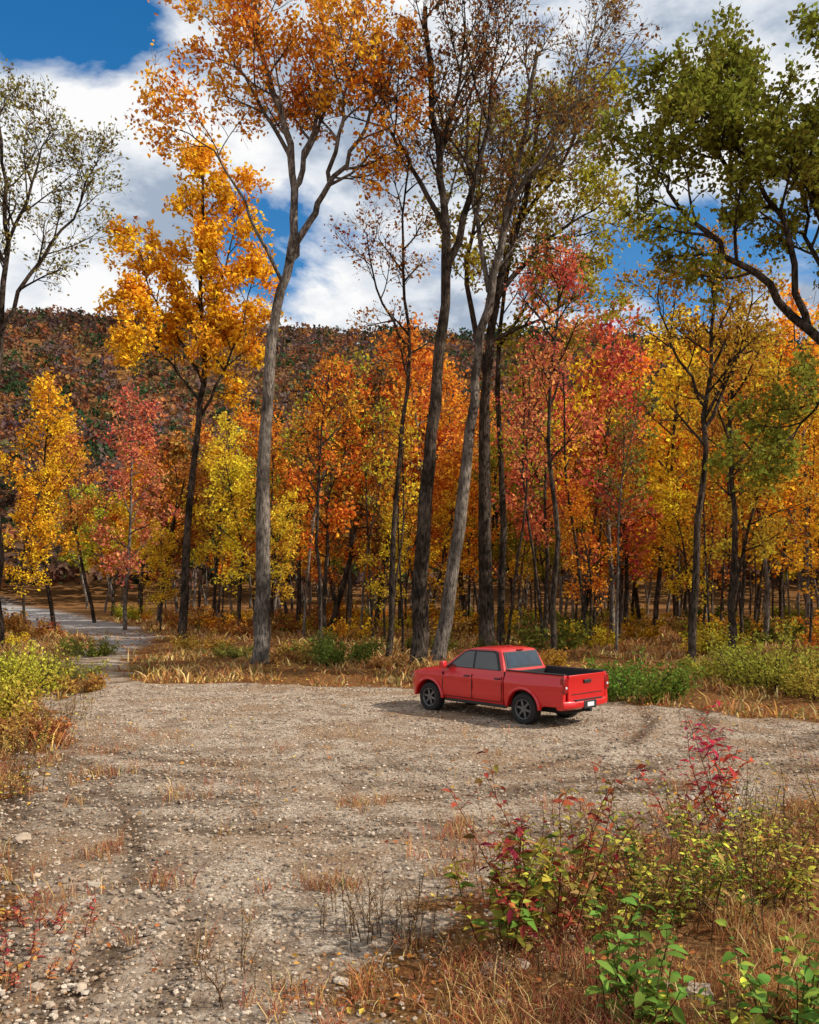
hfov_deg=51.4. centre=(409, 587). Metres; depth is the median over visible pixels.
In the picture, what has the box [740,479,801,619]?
hardwood tree
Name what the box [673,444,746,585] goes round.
hardwood tree
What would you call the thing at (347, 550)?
young hardwood tree
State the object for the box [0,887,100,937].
red weed
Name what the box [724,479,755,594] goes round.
young hardwood tree
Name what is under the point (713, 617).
undergrowth bush
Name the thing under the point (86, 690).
dry weed stalk
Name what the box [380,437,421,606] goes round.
young hardwood tree
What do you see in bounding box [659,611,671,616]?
undergrowth bush
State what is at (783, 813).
dry weed stalk
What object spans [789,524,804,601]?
hardwood tree
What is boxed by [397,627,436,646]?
undergrowth bush
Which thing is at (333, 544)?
young hardwood tree
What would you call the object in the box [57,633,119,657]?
shrub
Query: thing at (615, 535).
young hardwood tree
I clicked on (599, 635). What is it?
undergrowth bush
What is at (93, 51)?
sky
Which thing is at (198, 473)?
hardwood tree
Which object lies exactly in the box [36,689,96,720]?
goldenrod plant
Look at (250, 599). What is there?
hardwood tree
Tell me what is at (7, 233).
sparse ash tree
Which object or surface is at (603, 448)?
young hardwood tree
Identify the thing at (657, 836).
leafy weed
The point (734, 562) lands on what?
slim maple tree
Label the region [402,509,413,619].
young hardwood tree
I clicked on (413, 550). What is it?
hardwood tree
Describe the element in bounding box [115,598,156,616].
undergrowth bush
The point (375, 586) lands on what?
golden maple tree
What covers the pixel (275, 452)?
young hardwood tree
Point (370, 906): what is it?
dry weed stalk
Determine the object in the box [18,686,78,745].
dry weed stalk
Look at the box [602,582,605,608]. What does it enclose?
hardwood tree
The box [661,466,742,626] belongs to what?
hardwood tree
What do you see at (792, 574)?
hardwood tree
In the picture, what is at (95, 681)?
shrub
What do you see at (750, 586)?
young hardwood tree
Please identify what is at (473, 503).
young hardwood tree
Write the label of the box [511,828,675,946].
leafy weed
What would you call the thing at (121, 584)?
hardwood tree
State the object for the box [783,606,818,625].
undergrowth bush
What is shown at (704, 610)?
young hardwood tree
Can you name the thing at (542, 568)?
hardwood tree
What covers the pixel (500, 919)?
pokeweed plant
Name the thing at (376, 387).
hardwood tree
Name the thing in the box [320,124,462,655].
slender oak tree
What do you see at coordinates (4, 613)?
undergrowth bush
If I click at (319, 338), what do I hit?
distant forest
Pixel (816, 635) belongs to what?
undergrowth bush
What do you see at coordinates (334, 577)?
orange maple tree
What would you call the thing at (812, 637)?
undergrowth bush
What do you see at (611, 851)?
pokeweed plant
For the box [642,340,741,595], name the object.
oak tree
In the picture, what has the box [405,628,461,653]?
undergrowth bush
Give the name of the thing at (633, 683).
shrub
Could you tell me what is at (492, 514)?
hardwood tree
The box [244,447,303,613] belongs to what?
hardwood tree
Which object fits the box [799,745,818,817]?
goldenrod plant
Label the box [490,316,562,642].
young hardwood tree
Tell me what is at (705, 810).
leafy weed
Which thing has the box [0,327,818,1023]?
ground
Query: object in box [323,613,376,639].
undergrowth bush
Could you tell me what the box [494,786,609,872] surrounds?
dry weed stalk
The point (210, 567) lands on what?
young hardwood tree
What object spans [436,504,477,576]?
hardwood tree
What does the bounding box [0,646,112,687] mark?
shrub
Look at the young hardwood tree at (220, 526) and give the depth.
68.69 m
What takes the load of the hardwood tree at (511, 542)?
on the ground at (70, 609)
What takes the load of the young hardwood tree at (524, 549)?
on the ground at (70, 609)
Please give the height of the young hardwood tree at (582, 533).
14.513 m
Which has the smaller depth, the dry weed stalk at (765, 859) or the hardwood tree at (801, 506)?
the dry weed stalk at (765, 859)
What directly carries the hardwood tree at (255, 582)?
on the ground at (70, 609)
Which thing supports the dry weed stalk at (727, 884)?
on the ground at (70, 609)
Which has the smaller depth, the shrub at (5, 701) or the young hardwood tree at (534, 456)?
the shrub at (5, 701)
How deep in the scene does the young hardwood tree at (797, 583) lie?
88.95 m
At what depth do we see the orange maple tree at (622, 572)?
63.32 m
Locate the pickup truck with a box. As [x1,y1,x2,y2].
[412,645,608,724]
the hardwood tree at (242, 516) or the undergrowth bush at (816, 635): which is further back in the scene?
the hardwood tree at (242, 516)
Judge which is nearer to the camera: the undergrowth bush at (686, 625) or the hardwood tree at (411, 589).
the undergrowth bush at (686, 625)
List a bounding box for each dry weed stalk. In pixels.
[0,738,46,803]
[3,703,41,773]
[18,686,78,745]
[38,697,90,734]
[73,675,104,700]
[196,949,231,1008]
[198,903,281,997]
[313,877,388,941]
[315,856,431,954]
[352,863,442,948]
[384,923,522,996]
[469,818,547,904]
[492,930,570,1001]
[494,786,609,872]
[526,890,652,989]
[572,798,641,876]
[581,908,703,999]
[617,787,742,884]
[639,817,740,943]
[685,780,801,946]
[687,702,770,858]
[699,760,768,831]
[721,758,818,859]
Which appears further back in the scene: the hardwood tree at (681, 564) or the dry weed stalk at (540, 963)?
the hardwood tree at (681, 564)
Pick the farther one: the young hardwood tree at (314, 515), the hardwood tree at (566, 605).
the hardwood tree at (566, 605)
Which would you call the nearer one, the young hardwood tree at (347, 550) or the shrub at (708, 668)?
the shrub at (708, 668)
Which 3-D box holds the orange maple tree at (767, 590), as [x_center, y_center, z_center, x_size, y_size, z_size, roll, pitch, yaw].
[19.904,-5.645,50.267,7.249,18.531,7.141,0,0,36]
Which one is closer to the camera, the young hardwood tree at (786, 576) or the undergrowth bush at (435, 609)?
the young hardwood tree at (786, 576)
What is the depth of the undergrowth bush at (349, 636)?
50.87 m
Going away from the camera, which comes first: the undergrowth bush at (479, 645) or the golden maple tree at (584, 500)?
the undergrowth bush at (479, 645)
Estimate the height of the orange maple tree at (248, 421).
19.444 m
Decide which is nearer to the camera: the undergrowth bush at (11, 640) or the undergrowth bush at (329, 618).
the undergrowth bush at (11, 640)
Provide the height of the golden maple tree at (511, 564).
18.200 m
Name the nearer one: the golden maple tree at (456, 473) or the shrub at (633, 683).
the shrub at (633, 683)
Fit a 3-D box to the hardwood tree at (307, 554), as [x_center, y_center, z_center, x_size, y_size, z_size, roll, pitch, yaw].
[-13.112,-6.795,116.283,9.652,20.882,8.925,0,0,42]
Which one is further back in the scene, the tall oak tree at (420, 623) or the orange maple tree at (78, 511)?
the orange maple tree at (78, 511)
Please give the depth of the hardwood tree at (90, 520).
119.95 m
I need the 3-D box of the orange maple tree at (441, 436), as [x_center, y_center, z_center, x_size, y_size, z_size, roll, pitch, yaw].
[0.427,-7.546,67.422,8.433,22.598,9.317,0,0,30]
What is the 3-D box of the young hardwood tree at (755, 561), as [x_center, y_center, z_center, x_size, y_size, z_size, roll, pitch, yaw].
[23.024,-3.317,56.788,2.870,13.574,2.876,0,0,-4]
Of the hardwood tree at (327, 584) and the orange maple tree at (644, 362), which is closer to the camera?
the orange maple tree at (644, 362)
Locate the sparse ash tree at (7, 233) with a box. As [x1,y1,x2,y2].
[0,58,130,648]
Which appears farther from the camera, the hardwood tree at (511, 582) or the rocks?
the hardwood tree at (511, 582)
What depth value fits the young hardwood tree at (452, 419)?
63.03 m
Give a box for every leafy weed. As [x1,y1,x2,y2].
[0,741,53,801]
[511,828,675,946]
[577,800,736,928]
[584,808,661,875]
[619,800,770,923]
[635,775,805,867]
[678,796,818,918]
[734,810,818,920]
[738,763,818,844]
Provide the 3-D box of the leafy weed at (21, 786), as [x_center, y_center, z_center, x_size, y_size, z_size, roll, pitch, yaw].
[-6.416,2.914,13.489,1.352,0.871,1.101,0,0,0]
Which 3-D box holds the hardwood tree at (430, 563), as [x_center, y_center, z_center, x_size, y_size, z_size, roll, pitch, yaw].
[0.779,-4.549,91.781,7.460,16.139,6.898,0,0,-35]
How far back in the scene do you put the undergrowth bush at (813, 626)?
51.63 m
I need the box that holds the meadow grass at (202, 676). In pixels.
[0,614,818,752]
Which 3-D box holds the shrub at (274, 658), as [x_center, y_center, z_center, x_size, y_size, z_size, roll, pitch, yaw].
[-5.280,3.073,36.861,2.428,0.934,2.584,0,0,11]
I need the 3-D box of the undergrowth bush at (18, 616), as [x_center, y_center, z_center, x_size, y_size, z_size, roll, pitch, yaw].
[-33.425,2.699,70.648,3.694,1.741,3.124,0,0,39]
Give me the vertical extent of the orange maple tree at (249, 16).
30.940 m
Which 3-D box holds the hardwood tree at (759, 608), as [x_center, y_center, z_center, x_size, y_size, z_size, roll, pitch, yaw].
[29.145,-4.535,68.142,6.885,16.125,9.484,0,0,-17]
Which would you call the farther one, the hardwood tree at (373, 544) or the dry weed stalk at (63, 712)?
the hardwood tree at (373, 544)
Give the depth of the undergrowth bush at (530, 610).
84.57 m
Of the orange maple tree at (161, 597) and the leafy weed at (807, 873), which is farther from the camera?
the orange maple tree at (161, 597)
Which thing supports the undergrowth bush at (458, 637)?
on the ground at (70, 609)
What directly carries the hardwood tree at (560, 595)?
on the ground at (70, 609)
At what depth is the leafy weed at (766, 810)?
11.04 m
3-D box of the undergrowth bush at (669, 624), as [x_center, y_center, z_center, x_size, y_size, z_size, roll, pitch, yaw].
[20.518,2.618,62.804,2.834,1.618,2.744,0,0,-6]
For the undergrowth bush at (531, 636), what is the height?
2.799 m
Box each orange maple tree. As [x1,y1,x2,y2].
[0,363,90,628]
[24,421,114,622]
[124,0,449,663]
[137,517,180,631]
[140,417,229,622]
[223,394,309,621]
[277,354,379,637]
[305,431,387,631]
[356,312,478,615]
[367,348,470,629]
[454,373,541,566]
[542,340,666,614]
[577,437,657,627]
[680,344,803,643]
[739,279,818,632]
[784,406,818,600]
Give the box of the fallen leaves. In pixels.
[0,629,818,1023]
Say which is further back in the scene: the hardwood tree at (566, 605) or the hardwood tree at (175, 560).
the hardwood tree at (175, 560)
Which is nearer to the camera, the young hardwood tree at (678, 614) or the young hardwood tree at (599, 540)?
the young hardwood tree at (599, 540)
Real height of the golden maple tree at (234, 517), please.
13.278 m
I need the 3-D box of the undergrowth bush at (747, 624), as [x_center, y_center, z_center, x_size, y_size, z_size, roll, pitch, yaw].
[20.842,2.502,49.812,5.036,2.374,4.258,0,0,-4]
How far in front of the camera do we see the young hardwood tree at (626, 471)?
49.62 m
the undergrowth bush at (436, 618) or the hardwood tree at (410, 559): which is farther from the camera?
the hardwood tree at (410, 559)
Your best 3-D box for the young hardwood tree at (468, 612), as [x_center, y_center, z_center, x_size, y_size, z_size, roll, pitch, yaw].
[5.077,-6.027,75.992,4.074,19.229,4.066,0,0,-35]
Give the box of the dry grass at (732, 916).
[0,718,818,1023]
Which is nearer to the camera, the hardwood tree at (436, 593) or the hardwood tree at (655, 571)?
the hardwood tree at (655, 571)
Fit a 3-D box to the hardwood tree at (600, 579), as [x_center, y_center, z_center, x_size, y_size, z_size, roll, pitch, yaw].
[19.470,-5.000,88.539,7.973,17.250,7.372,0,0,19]
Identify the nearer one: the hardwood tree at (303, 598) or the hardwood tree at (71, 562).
the hardwood tree at (303, 598)
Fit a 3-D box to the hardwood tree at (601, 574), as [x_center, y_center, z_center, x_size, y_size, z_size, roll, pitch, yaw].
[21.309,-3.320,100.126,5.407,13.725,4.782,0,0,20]
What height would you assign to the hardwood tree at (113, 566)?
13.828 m
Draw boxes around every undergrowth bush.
[2,606,31,632]
[3,613,66,637]
[5,631,30,644]
[9,610,29,626]
[107,602,143,619]
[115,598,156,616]
[140,612,154,619]
[162,601,219,629]
[195,603,248,629]
[208,620,236,633]
[219,610,246,622]
[224,614,285,637]
[241,608,253,617]
[245,615,274,628]
[271,600,348,633]
[271,611,290,621]
[274,607,301,619]
[281,614,315,630]
[295,600,332,618]
[310,598,343,614]
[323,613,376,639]
[324,626,355,641]
[326,601,365,618]
[326,611,359,627]
[328,599,364,613]
[353,613,373,625]
[363,604,382,616]
[374,609,411,631]
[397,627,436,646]
[398,599,478,638]
[403,603,434,616]
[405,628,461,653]
[429,599,467,617]
[429,610,477,635]
[429,619,471,644]
[432,611,467,624]
[455,604,474,618]
[464,609,519,633]
[470,636,510,648]
[502,603,593,649]
[504,602,534,615]
[505,608,530,621]
[513,604,543,618]
[522,605,543,621]
[549,609,597,626]
[559,619,621,646]
[563,613,606,632]
[578,601,608,619]
[598,599,648,621]
[618,615,665,640]
[633,617,661,628]
[640,617,668,627]
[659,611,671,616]
[666,616,697,631]
[670,606,715,624]
[671,617,706,632]
[674,620,723,640]
[678,624,728,654]
[686,627,751,645]
[697,598,737,617]
[697,611,780,640]
[697,620,756,653]
[722,612,816,644]
[763,603,804,617]
[775,614,818,636]
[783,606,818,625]
[792,610,818,637]
[796,622,818,648]
[804,617,818,639]
[805,626,818,644]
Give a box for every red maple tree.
[88,384,184,629]
[409,378,478,617]
[490,371,620,643]
[520,291,675,635]
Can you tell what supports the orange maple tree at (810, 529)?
on the ground at (70, 609)
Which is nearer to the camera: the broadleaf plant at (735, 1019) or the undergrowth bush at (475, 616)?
the broadleaf plant at (735, 1019)
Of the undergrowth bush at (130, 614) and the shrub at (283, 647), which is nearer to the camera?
the shrub at (283, 647)
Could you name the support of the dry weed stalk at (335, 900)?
on the ground at (70, 609)
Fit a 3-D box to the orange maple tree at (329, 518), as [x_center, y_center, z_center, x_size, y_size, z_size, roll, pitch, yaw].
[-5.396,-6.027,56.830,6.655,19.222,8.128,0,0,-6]
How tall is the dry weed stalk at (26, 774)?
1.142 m
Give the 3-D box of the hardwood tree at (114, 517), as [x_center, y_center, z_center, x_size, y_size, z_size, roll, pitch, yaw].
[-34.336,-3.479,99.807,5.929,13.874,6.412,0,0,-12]
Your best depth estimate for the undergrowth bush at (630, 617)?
81.00 m
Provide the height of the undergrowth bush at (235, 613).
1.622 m
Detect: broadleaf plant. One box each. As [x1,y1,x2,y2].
[582,893,694,1023]
[642,973,752,1023]
[715,907,818,1023]
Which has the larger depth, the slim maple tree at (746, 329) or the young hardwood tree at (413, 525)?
the young hardwood tree at (413, 525)
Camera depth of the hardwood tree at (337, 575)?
109.06 m
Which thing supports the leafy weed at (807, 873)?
on the ground at (70, 609)
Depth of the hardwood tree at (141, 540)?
79.84 m
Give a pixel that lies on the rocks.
(80, 986)
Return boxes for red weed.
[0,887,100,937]
[0,929,80,987]
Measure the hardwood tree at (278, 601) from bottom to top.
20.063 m
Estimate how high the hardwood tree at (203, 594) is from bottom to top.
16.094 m
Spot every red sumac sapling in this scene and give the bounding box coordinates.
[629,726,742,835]
[678,698,756,848]
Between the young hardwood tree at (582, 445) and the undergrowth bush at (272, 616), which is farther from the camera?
the undergrowth bush at (272, 616)
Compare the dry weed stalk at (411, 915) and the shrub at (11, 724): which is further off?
the shrub at (11, 724)
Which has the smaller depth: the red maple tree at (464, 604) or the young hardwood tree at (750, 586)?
the red maple tree at (464, 604)
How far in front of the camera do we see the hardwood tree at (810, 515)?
76.78 m
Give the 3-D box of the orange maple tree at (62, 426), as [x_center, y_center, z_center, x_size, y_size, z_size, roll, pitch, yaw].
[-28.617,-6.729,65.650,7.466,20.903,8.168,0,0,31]
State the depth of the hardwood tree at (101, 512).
104.08 m
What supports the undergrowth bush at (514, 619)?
on the ground at (70, 609)
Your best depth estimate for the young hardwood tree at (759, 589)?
59.26 m
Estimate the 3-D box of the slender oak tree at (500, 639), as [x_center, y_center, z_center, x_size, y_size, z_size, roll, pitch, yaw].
[6.452,-10.382,46.335,6.996,27.842,6.259,0,0,0]
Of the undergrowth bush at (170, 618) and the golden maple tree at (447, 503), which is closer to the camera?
the golden maple tree at (447, 503)
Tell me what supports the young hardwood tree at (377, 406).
on the ground at (70, 609)
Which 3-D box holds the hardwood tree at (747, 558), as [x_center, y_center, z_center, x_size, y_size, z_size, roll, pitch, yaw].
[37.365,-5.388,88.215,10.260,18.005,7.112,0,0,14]
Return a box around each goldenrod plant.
[1,694,81,759]
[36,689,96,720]
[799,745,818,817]
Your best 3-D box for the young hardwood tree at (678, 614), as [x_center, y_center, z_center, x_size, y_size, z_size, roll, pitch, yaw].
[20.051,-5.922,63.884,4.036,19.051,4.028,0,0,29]
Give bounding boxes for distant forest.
[0,304,818,590]
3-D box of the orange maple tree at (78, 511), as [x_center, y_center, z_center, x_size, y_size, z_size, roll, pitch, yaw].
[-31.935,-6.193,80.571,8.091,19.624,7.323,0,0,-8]
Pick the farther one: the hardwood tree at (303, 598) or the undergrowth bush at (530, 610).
the hardwood tree at (303, 598)
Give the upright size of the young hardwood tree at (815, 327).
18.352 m
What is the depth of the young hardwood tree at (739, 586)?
46.10 m
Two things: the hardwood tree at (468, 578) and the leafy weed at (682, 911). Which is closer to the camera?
the leafy weed at (682, 911)
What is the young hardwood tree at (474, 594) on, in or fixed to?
on the ground at (70, 609)
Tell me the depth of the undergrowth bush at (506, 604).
90.75 m
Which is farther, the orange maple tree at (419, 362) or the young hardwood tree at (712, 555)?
the young hardwood tree at (712, 555)
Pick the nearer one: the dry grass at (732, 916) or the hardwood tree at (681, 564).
the dry grass at (732, 916)
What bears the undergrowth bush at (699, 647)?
on the ground at (70, 609)
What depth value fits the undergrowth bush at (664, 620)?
66.39 m
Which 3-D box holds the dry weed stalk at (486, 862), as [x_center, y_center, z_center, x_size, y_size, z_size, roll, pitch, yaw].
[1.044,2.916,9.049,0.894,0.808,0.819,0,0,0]
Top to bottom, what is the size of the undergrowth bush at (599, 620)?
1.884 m
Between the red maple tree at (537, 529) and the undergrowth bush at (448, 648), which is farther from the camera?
the red maple tree at (537, 529)
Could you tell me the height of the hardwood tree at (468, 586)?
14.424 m
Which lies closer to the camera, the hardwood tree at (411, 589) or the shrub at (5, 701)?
the shrub at (5, 701)
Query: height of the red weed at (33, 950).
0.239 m
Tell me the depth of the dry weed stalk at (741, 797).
11.41 m
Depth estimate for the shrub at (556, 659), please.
34.70 m
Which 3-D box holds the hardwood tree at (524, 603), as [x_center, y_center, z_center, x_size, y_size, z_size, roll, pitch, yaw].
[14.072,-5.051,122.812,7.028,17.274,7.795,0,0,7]
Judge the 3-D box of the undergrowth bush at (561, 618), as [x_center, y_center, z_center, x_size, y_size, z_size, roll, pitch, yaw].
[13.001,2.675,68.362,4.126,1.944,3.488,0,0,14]
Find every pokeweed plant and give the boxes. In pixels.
[441,743,649,962]
[443,815,583,959]
[521,778,647,907]
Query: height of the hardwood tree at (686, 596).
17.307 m
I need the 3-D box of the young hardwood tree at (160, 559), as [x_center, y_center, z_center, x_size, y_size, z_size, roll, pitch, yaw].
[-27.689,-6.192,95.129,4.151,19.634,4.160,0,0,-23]
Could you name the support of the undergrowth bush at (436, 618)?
on the ground at (70, 609)
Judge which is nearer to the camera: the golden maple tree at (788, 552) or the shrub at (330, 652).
the shrub at (330, 652)
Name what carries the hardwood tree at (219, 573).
on the ground at (70, 609)
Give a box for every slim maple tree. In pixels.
[279,348,368,649]
[501,233,605,656]
[606,218,790,668]
[678,289,818,654]
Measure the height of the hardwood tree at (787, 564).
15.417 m
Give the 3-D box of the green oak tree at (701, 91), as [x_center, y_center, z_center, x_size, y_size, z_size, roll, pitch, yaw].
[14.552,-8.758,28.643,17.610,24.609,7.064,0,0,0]
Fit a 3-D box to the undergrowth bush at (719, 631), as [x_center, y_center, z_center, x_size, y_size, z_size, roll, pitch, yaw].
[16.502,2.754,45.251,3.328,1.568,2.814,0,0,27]
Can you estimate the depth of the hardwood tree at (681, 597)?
130.25 m
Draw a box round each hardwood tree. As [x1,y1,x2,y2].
[49,484,96,608]
[72,479,121,613]
[75,508,121,601]
[89,500,142,615]
[98,526,125,598]
[103,513,141,612]
[106,501,160,609]
[107,444,178,619]
[109,463,183,591]
[112,519,124,606]
[123,440,186,616]
[134,489,186,588]
[137,431,204,623]
[147,560,177,581]
[151,454,175,616]
[161,530,181,587]
[169,505,205,609]
[172,453,251,620]
[181,485,234,614]
[183,488,216,613]
[188,501,208,609]
[192,500,219,608]
[200,490,242,614]
[203,453,236,620]
[206,494,227,612]
[209,451,274,613]
[211,501,248,612]
[228,448,296,619]
[232,551,251,607]
[236,549,272,610]
[242,463,280,613]
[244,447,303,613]
[247,400,301,624]
[247,498,314,603]
[270,407,312,624]
[270,454,310,611]
[271,416,362,624]
[274,388,324,622]
[282,485,341,600]
[286,357,424,631]
[288,509,308,610]
[289,435,315,609]
[292,422,333,618]
[294,463,331,608]
[297,346,375,638]
[312,527,331,600]
[318,506,348,606]
[319,493,340,608]
[329,479,366,626]
[332,497,380,614]
[336,385,398,636]
[345,464,366,605]
[345,473,386,619]
[353,469,384,610]
[354,399,406,628]
[364,440,392,605]
[369,447,432,578]
[370,401,422,651]
[372,394,436,593]
[375,435,457,625]
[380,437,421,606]
[395,485,441,610]
[398,537,430,608]
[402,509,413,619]
[403,569,406,602]
[404,468,474,586]
[406,533,436,602]
[407,561,432,579]
[409,536,436,608]
[422,365,478,564]
[431,520,464,606]
[434,569,440,607]
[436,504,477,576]
[445,427,542,569]
[452,416,491,577]
[453,420,478,616]
[464,496,477,609]
[466,499,495,605]
[473,554,475,612]
[474,457,530,617]
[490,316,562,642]
[491,354,559,644]
[494,479,530,613]
[494,515,525,609]
[507,466,565,584]
[508,467,569,623]
[509,544,539,607]
[515,440,544,627]
[517,421,562,632]
[518,519,550,603]
[523,508,551,599]
[525,543,531,609]
[526,420,581,618]
[528,301,607,640]
[530,550,542,604]
[540,454,569,599]
[542,463,581,614]
[546,429,600,629]
[551,379,647,610]
[556,401,676,631]
[559,383,594,626]
[560,506,597,619]
[566,331,639,634]
[566,345,629,629]
[572,506,590,567]
[572,525,626,616]
[578,523,608,612]
[588,384,663,653]
[591,414,675,622]
[592,394,652,643]
[595,462,634,629]
[598,479,632,610]
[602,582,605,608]
[605,530,629,612]
[611,434,647,620]
[611,475,665,616]
[629,425,728,624]
[632,448,687,616]
[634,466,656,616]
[638,547,667,614]
[639,553,656,602]
[651,484,694,619]
[652,401,699,620]
[655,474,714,613]
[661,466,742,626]
[665,501,683,612]
[672,563,682,608]
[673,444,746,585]
[675,415,726,632]
[676,563,702,610]
[681,290,769,642]
[681,420,736,628]
[689,476,729,619]
[695,319,769,630]
[695,395,746,623]
[706,531,755,569]
[710,522,730,609]
[724,417,745,591]
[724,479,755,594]
[728,447,777,626]
[728,494,790,617]
[737,430,817,622]
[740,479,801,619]
[741,545,750,615]
[748,410,801,627]
[748,480,786,618]
[748,554,771,609]
[762,533,791,611]
[763,491,795,620]
[767,528,801,611]
[776,547,801,595]
[778,407,818,646]
[779,534,793,602]
[781,405,818,619]
[783,448,818,547]
[788,523,799,615]
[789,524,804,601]
[795,536,818,606]
[797,485,818,609]
[803,309,818,455]
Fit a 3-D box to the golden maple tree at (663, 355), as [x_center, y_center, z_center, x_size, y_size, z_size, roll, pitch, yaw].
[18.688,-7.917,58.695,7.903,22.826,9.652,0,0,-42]
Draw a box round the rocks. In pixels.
[0,684,787,1023]
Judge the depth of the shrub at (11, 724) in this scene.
17.74 m
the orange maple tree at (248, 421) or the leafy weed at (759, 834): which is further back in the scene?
the orange maple tree at (248, 421)
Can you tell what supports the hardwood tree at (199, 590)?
on the ground at (70, 609)
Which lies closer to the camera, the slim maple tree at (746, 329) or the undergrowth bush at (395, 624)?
the slim maple tree at (746, 329)
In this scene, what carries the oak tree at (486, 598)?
on the ground at (70, 609)
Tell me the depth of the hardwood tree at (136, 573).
94.34 m
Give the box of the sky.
[0,0,818,350]
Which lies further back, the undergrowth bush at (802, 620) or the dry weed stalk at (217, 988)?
the undergrowth bush at (802, 620)
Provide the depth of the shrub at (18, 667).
25.60 m
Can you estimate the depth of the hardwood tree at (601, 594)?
119.60 m
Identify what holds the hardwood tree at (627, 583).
on the ground at (70, 609)
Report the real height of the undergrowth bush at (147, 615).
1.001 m
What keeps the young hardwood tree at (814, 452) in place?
on the ground at (70, 609)
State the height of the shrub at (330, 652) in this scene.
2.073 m
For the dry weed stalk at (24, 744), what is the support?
on the ground at (70, 609)
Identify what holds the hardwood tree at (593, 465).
on the ground at (70, 609)
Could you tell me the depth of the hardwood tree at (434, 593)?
96.82 m
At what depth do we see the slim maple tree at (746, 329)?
32.91 m
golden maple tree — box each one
[2,462,69,618]
[93,134,291,640]
[178,410,256,617]
[194,437,274,632]
[242,486,308,640]
[319,451,373,608]
[355,488,417,638]
[414,443,499,634]
[414,480,475,603]
[491,428,544,623]
[546,469,626,639]
[611,302,726,630]
[650,467,720,622]
[701,381,818,636]
[746,392,818,629]
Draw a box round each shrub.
[0,633,77,702]
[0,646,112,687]
[0,671,45,723]
[0,703,76,749]
[37,667,109,694]
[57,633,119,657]
[167,626,236,651]
[210,642,253,658]
[268,649,314,663]
[273,639,325,657]
[291,624,390,665]
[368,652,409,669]
[519,641,569,666]
[581,646,709,704]
[681,645,750,678]
[696,617,818,694]
[767,647,818,701]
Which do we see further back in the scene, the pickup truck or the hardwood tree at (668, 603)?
the hardwood tree at (668, 603)
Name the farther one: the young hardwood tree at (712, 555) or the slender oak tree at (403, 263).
the young hardwood tree at (712, 555)
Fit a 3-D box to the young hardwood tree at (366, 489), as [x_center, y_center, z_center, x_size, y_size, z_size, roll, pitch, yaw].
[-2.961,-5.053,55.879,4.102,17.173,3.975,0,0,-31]
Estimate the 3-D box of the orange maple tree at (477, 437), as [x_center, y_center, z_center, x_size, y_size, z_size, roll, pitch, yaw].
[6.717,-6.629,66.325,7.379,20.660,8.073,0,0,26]
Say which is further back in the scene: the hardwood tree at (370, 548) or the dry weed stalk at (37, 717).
the hardwood tree at (370, 548)
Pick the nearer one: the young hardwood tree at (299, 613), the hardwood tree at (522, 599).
the young hardwood tree at (299, 613)
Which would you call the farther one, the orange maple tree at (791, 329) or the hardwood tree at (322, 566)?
the hardwood tree at (322, 566)
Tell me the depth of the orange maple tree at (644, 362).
65.18 m
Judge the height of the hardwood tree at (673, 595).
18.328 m
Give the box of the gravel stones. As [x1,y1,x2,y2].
[0,684,818,1023]
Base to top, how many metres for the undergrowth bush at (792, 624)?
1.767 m
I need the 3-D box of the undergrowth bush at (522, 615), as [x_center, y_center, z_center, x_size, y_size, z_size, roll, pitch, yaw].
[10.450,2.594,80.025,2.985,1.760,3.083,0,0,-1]
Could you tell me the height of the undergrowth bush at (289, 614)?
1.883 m
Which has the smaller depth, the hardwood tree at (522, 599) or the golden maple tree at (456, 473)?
the golden maple tree at (456, 473)
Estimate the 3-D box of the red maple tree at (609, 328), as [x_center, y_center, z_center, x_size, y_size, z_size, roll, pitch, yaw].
[12.372,-7.628,54.949,9.506,22.447,6.916,0,0,24]
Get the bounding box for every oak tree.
[292,0,553,665]
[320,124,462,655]
[401,0,662,660]
[409,55,651,645]
[469,141,587,644]
[557,387,649,619]
[581,1,818,492]
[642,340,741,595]
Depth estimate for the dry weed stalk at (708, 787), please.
10.36 m
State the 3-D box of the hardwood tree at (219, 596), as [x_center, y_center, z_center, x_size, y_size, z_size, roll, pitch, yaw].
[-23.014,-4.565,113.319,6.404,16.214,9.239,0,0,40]
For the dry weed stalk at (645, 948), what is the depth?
6.77 m
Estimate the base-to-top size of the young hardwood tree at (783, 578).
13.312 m
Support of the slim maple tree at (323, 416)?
on the ground at (70, 609)
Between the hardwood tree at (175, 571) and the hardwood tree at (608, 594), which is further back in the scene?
the hardwood tree at (608, 594)
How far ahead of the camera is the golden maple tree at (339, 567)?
82.69 m
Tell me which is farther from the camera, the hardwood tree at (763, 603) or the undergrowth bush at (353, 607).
the hardwood tree at (763, 603)
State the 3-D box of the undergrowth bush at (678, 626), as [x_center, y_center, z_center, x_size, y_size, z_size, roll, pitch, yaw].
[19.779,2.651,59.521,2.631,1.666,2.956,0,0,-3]
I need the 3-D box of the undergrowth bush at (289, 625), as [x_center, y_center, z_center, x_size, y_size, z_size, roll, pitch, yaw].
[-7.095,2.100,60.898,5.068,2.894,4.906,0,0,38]
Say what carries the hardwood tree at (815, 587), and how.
on the ground at (70, 609)
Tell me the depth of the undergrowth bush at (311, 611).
83.92 m
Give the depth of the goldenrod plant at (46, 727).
16.94 m
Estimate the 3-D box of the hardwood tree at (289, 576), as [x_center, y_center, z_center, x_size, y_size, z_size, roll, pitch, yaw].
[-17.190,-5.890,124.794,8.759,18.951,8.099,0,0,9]
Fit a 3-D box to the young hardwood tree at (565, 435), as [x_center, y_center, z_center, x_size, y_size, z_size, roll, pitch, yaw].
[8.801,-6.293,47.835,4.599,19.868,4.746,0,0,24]
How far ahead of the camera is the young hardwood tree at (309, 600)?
75.72 m

